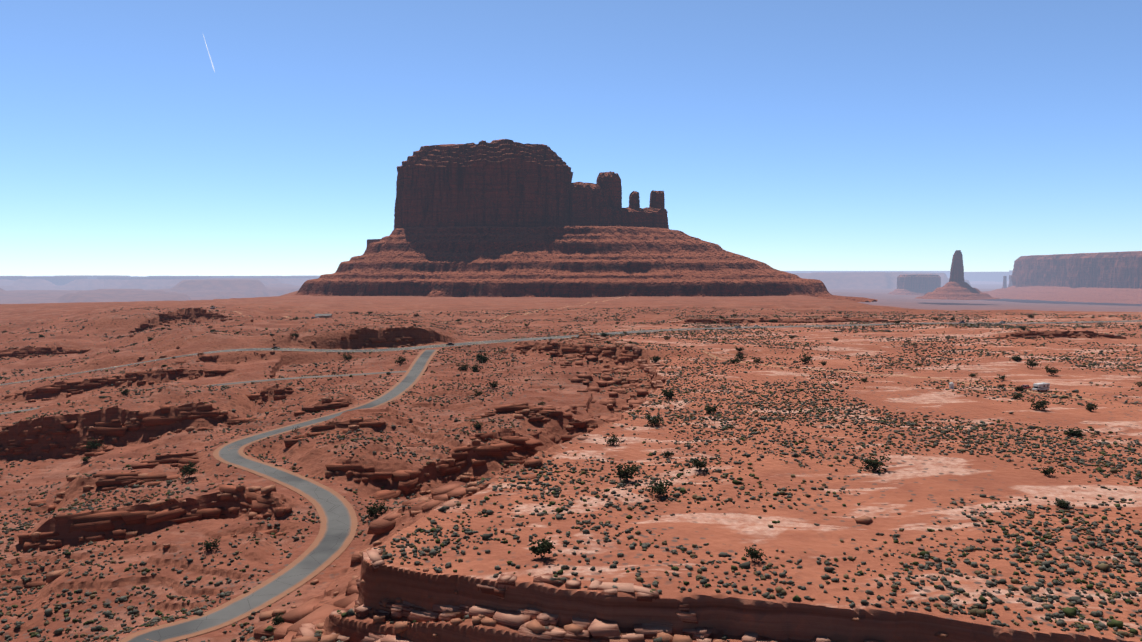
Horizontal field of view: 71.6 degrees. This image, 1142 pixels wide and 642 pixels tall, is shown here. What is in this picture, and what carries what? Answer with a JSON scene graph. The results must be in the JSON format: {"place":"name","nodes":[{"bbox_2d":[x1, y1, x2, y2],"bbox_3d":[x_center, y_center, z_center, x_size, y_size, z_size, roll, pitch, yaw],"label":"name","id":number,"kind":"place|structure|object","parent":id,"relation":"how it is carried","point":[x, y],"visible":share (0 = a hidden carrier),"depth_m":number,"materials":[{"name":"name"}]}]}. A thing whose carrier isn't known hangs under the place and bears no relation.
{"place":"outdoors","nodes":[
{"label":"outdoors","id":0,"kind":"place"},
{"bbox_2d":[203,35,214,71],"bbox_3d":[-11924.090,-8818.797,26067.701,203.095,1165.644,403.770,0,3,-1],"label":"contrail","id":1,"kind":"object","parent":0,"point":[209,55],"visible":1,"depth_m":26123.06,"materials":[{"name":"white"}]},
{"bbox_2d":[0,272,1141,641],"bbox_3d":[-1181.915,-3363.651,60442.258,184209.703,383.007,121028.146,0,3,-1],"label":"ground","id":2,"kind":"structure","parent":0,"point":[936,476],"depth_m":234.55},
{"bbox_2d":[0,277,87,285],"bbox_3d":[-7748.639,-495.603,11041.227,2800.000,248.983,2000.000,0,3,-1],"label":"distant mesa","id":3,"kind":"structure","parent":2,"relation":"on","point":[60,281],"depth_m":10730.39,"materials":[{"name":"stone"}]},
{"bbox_2d":[81,456,90,461],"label":"juniper","id":4,"kind":"object","parent":2,"relation":"on","point":[86,458],"visible":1,"depth_m":298.17,"materials":[{"name":"green plant"}]},
{"bbox_2d":[54,275,129,278],"bbox_3d":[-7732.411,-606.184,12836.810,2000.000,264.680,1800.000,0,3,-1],"label":"distant mesa","id":5,"kind":"structure","parent":2,"relation":"on","point":[92,276],"depth_m":12530.39,"materials":[{"name":"stone"}]},
{"bbox_2d":[83,438,105,450],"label":"juniper","id":6,"kind":"object","parent":2,"relation":"on","point":[96,445],"visible":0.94,"depth_m":310.04,"materials":[{"name":"green plant"}]},
{"bbox_2d":[119,388,129,394],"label":"juniper","id":7,"kind":"object","parent":2,"relation":"on","point":[125,391],"visible":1,"depth_m":346.92,"materials":[{"name":"green plant"}]},
{"bbox_2d":[139,495,153,501],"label":"shrub","id":8,"kind":"object","parent":2,"relation":"on","point":[146,499],"visible":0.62,"depth_m":228.86,"materials":[{"name":"green plant"}]},
{"bbox_2d":[97,277,211,279],"bbox_3d":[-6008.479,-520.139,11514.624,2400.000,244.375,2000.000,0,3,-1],"label":"distant mesa","id":9,"kind":"structure","parent":2,"relation":"on","point":[124,278],"depth_m":11026.15,"materials":[{"name":"stone"}]},
{"bbox_2d":[177,461,200,477],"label":"juniper","id":10,"kind":"object","parent":2,"relation":"on","point":[189,470],"visible":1,"depth_m":251.26,"materials":[{"name":"green plant"}]},
{"bbox_2d":[149,276,254,277],"bbox_3d":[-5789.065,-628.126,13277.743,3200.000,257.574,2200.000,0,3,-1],"label":"distant mesa","id":11,"kind":"structure","parent":2,"relation":"on","point":[210,276],"depth_m":12690.40,"materials":[{"name":"stone"}]},
{"bbox_2d":[200,537,221,551],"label":"juniper","id":12,"kind":"object","parent":2,"relation":"on","point":[209,545],"visible":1,"depth_m":194.36,"materials":[{"name":"green plant"}]},
{"bbox_2d":[271,612,283,624],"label":"juniper","id":13,"kind":"object","parent":2,"relation":"on","point":[278,619],"visible":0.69,"depth_m":159.10,"materials":[{"name":"green plant"}]},
{"bbox_2d":[252,276,319,278],"bbox_3d":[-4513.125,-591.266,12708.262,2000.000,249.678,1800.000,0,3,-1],"label":"distant mesa","id":14,"kind":"structure","parent":2,"relation":"on","point":[309,277],"depth_m":12404.74,"materials":[{"name":"stone"}]},
{"bbox_2d":[315,314,331,317],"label":"building","id":15,"kind":"structure","parent":2,"relation":"on","point":[324,315],"depth_m":727.28,"materials":[{"name":"grey paint"}]},
{"bbox_2d":[341,352,351,360],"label":"juniper","id":16,"kind":"object","parent":2,"relation":"on","point":[345,357],"visible":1,"depth_m":462.82,"materials":[{"name":"green plant"}]},
{"bbox_2d":[363,499,387,518],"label":"juniper","id":17,"kind":"object","parent":2,"relation":"on","point":[375,509],"visible":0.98,"depth_m":214.90,"materials":[{"name":"green plant"}]},
{"bbox_2d":[394,355,408,363],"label":"juniper","id":18,"kind":"object","parent":2,"relation":"on","point":[399,360],"visible":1,"depth_m":437.25,"materials":[{"name":"green plant"}]},
{"bbox_2d":[455,362,470,370],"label":"juniper","id":19,"kind":"object","parent":2,"relation":"on","point":[463,367],"visible":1,"depth_m":404.90,"materials":[{"name":"green plant"}]},
{"bbox_2d":[470,421,482,428],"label":"juniper","id":20,"kind":"object","parent":2,"relation":"on","point":[478,425],"visible":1,"depth_m":283.58,"materials":[{"name":"green plant"}]},
{"bbox_2d":[470,364,482,370],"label":"juniper","id":21,"kind":"object","parent":2,"relation":"on","point":[475,368],"visible":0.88,"depth_m":413.38,"materials":[{"name":"green plant"}]},
{"bbox_2d":[473,390,484,395],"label":"juniper","id":22,"kind":"object","parent":2,"relation":"on","point":[479,393],"visible":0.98,"depth_m":351.58,"materials":[{"name":"green plant"}]},
{"bbox_2d":[476,352,488,360],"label":"juniper","id":23,"kind":"object","parent":2,"relation":"on","point":[480,355],"visible":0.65,"depth_m":445.98,"materials":[{"name":"green plant"}]},
{"bbox_2d":[477,355,489,363],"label":"juniper","id":24,"kind":"object","parent":2,"relation":"on","point":[484,360],"visible":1,"depth_m":434.01,"materials":[{"name":"green plant"}]},
{"bbox_2d":[487,380,498,387],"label":"juniper","id":25,"kind":"object","parent":2,"relation":"on","point":[494,385],"visible":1,"depth_m":364.18,"materials":[{"name":"green plant"}]},
{"bbox_2d":[529,537,555,558],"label":"juniper","id":26,"kind":"object","parent":2,"relation":"on","point":[544,546],"visible":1,"depth_m":133.96,"materials":[{"name":"green plant"}]},
{"bbox_2d":[214,139,876,301],"bbox_3d":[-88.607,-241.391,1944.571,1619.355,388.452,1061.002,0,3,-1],"label":"butte","id":27,"kind":"object","parent":2,"relation":"on","point":[502,218],"visible":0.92,"depth_m":1772.37,"materials":[{"name":"brown stone"}]},
{"bbox_2d":[0,308,1121,641],"bbox_3d":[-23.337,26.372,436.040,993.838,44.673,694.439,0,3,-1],"label":"boulders","id":28,"kind":"object","parent":2,"relation":"on","point":[534,626],"visible":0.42,"depth_m":226.03,"materials":[{"name":"brown stone"}]},
{"bbox_2d":[0,320,1125,641],"bbox_3d":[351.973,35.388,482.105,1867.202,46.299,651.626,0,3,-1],"label":"road shoulder","id":29,"kind":"object","parent":2,"relation":"on","point":[320,536],"visible":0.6,"depth_m":220.73},
{"bbox_2d":[0,308,1126,641],"bbox_3d":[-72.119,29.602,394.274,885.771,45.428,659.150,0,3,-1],"label":"rock ledges","id":30,"kind":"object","parent":2,"relation":"on","point":[302,620],"depth_m":243.82,"materials":[{"name":"brown stone"}]},
{"bbox_2d":[0,306,1141,641],"bbox_3d":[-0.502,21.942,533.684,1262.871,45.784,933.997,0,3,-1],"label":"sage brush","id":31,"kind":"object","parent":2,"relation":"on","point":[982,610],"visible":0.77,"depth_m":209.15,"materials":[{"name":"green plant"}]},
{"bbox_2d":[604,432,620,445],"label":"juniper","id":32,"kind":"object","parent":2,"relation":"on","point":[616,439],"visible":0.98,"depth_m":221.04,"materials":[{"name":"green plant"}]},
{"bbox_2d":[611,463,639,481],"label":"juniper","id":33,"kind":"object","parent":2,"relation":"on","point":[624,474],"visible":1,"depth_m":183.73,"materials":[{"name":"green plant"}]},
{"bbox_2d":[644,414,663,425],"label":"juniper","id":34,"kind":"object","parent":2,"relation":"on","point":[656,421],"visible":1,"depth_m":249.73,"materials":[{"name":"green plant"}]},
{"bbox_2d":[648,355,660,362],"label":"juniper","id":35,"kind":"object","parent":2,"relation":"on","point":[655,358],"visible":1,"depth_m":401.28,"materials":[{"name":"green plant"}]},
{"bbox_2d":[646,477,672,496],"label":"juniper","id":36,"kind":"object","parent":2,"relation":"on","point":[659,490],"visible":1,"depth_m":172.67,"materials":[{"name":"green plant"}]},
{"bbox_2d":[663,449,674,457],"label":"juniper","id":37,"kind":"object","parent":2,"relation":"on","point":[667,454],"visible":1,"depth_m":206.05,"materials":[{"name":"green plant"}]},
{"bbox_2d":[661,388,677,397],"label":"juniper","id":38,"kind":"object","parent":2,"relation":"on","point":[669,394],"visible":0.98,"depth_m":298.48,"materials":[{"name":"green plant"}]},
{"bbox_2d":[689,457,710,470],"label":"juniper","id":39,"kind":"object","parent":2,"relation":"on","point":[699,464],"visible":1,"depth_m":191.85,"materials":[{"name":"green plant"}]},
{"bbox_2d":[705,405,719,413],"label":"juniper","id":40,"kind":"object","parent":2,"relation":"on","point":[710,409],"visible":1,"depth_m":267.00,"materials":[{"name":"green plant"}]},
{"bbox_2d":[729,358,740,363],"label":"juniper","id":41,"kind":"object","parent":2,"relation":"on","point":[733,361],"visible":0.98,"depth_m":403.98,"materials":[{"name":"green plant"}]},
{"bbox_2d":[734,352,747,359],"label":"juniper","id":42,"kind":"object","parent":2,"relation":"on","point":[739,357],"visible":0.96,"depth_m":416.92,"materials":[{"name":"green plant"}]},
{"bbox_2d":[744,545,766,561],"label":"juniper","id":43,"kind":"object","parent":2,"relation":"on","point":[754,554],"visible":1,"depth_m":132.65,"materials":[{"name":"green plant"}]},
{"bbox_2d":[752,356,761,362],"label":"juniper","id":44,"kind":"object","parent":2,"relation":"on","point":[758,360],"visible":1,"depth_m":405.57,"materials":[{"name":"green plant"}]},
{"bbox_2d":[799,352,815,363],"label":"juniper","id":45,"kind":"object","parent":2,"relation":"on","point":[804,359],"visible":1,"depth_m":403.18,"materials":[{"name":"green plant"}]},
{"bbox_2d":[860,453,891,472],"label":"juniper","id":46,"kind":"object","parent":2,"relation":"on","point":[875,463],"visible":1,"depth_m":194.45,"materials":[{"name":"green plant"}]},
{"bbox_2d":[888,274,940,295],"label":"butte","id":47,"kind":"object","parent":2,"relation":"on","point":[918,284],"visible":0.75,"depth_m":6926.60,"materials":[{"name":"brown stone"}]},
{"bbox_2d":[949,382,953,388],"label":"water tank","id":48,"kind":"object","parent":2,"relation":"on","point":[951,385],"visible":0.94,"depth_m":319.10,"materials":[{"name":"white paint"}]},
{"bbox_2d":[915,250,999,299],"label":"rock spire","id":49,"kind":"object","parent":2,"relation":"on","point":[956,287],"visible":1,"depth_m":4476.98,"materials":[{"name":"brown stone"}]},
{"bbox_2d":[997,374,1006,379],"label":"juniper","id":50,"kind":"object","parent":2,"relation":"on","point":[1002,377],"visible":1,"depth_m":344.87,"materials":[{"name":"green plant"}]},
{"bbox_2d":[1002,276,1006,287],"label":"rock spire","id":51,"kind":"structure","parent":2,"relation":"on","point":[1004,282],"depth_m":7553.97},
{"bbox_2d":[1007,275,1012,287],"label":"rock spire","id":52,"kind":"structure","parent":2,"relation":"on","point":[1010,283],"depth_m":7683.69,"materials":[{"name":"brown stone"}]},
{"bbox_2d":[1012,355,1021,360],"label":"juniper","id":53,"kind":"object","parent":2,"relation":"on","point":[1015,358],"visible":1,"depth_m":410.08,"materials":[{"name":"green plant"}]},
{"bbox_2d":[1011,393,1022,398],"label":"juniper","id":54,"kind":"object","parent":2,"relation":"on","point":[1016,396],"visible":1,"depth_m":296.31,"materials":[{"name":"green plant"}]},
{"bbox_2d":[1014,385,1023,390],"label":"shrub","id":55,"kind":"object","parent":2,"relation":"on","point":[1020,388],"visible":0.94,"depth_m":315.04,"materials":[{"name":"green plant"}]},
{"bbox_2d":[1024,357,1040,368],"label":"juniper","id":56,"kind":"object","parent":2,"relation":"on","point":[1031,361],"visible":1,"depth_m":379.00,"materials":[{"name":"green plant"}]},
{"bbox_2d":[1027,397,1049,409],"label":"juniper","id":57,"kind":"object","parent":2,"relation":"on","point":[1039,404],"visible":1,"depth_m":272.40,"materials":[{"name":"green plant"}]},
{"bbox_2d":[1032,382,1049,391],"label":"motor home","id":58,"kind":"object","parent":2,"relation":"on","point":[1042,386],"visible":1,"depth_m":315.12,"materials":[{"name":"white paint"}]},
{"bbox_2d":[1039,467,1055,475],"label":"juniper","id":59,"kind":"object","parent":2,"relation":"on","point":[1048,472],"visible":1,"depth_m":187.83,"materials":[{"name":"green plant"}]},
{"bbox_2d":[1044,364,1061,374],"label":"juniper","id":60,"kind":"object","parent":2,"relation":"on","point":[1051,372],"visible":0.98,"depth_m":359.04,"materials":[{"name":"green plant"}]},
{"bbox_2d":[1053,499,1068,509],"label":"juniper","id":61,"kind":"object","parent":2,"relation":"on","point":[1061,503],"visible":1,"depth_m":163.76,"materials":[{"name":"green plant"}]},
{"bbox_2d":[982,251,1141,303],"bbox_3d":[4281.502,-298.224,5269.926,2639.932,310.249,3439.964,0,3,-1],"label":"mesa","id":62,"kind":"structure","parent":2,"relation":"on","point":[1107,277],"depth_m":5170.65,"materials":[{"name":"brown stone"}]},
{"bbox_2d":[1064,427,1082,437],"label":"juniper","id":63,"kind":"object","parent":2,"relation":"on","point":[1072,432],"visible":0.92,"depth_m":232.09,"materials":[{"name":"green plant"}]},
{"bbox_2d":[1086,403,1097,411],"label":"juniper","id":64,"kind":"object","parent":2,"relation":"on","point":[1089,406],"visible":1,"depth_m":269.80,"materials":[{"name":"green plant"}]},
{"bbox_2d":[0,320,1141,641],"bbox_3d":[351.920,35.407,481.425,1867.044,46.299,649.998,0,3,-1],"label":"road asphalt","id":65,"kind":"structure","parent":0,"point":[336,534],"depth_m":234.90,"materials":[{"name":"grey asphalt"}]},
{"bbox_2d":[0,0,1141,275],"label":"sky","id":66,"kind":"structure","parent":0,"point":[784,135],"materials":[{"name":"blue"}]},
{"bbox_2d":[235,296,1094,400],"bbox_3d":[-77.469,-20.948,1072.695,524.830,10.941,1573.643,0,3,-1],"label":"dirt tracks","id":67,"kind":"object","parent":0,"point":[706,352],"visible":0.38,"depth_m":370.38},
{"bbox_2d":[784,271,949,277],"bbox_3d":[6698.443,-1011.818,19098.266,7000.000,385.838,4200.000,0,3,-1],"label":"mesa","id":68,"kind":"structure","parent":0,"point":[947,273],"depth_m":17914.75,"materials":[{"name":"stone"}]},
{"bbox_2d":[964,272,1008,283],"bbox_3d":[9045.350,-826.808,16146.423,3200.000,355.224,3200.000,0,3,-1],"label":"mesa","id":69,"kind":"structure","parent":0,"point":[984,277],"depth_m":15657.80,"materials":[{"name":"brown stone"}]},
{"bbox_2d":[999,270,1012,283],"bbox_3d":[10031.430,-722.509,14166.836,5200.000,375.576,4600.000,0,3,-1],"label":"mesa","id":70,"kind":"structure","parent":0,"point":[1010,272],"depth_m":14815.19,"materials":[{"name":"stone"}]}
]}

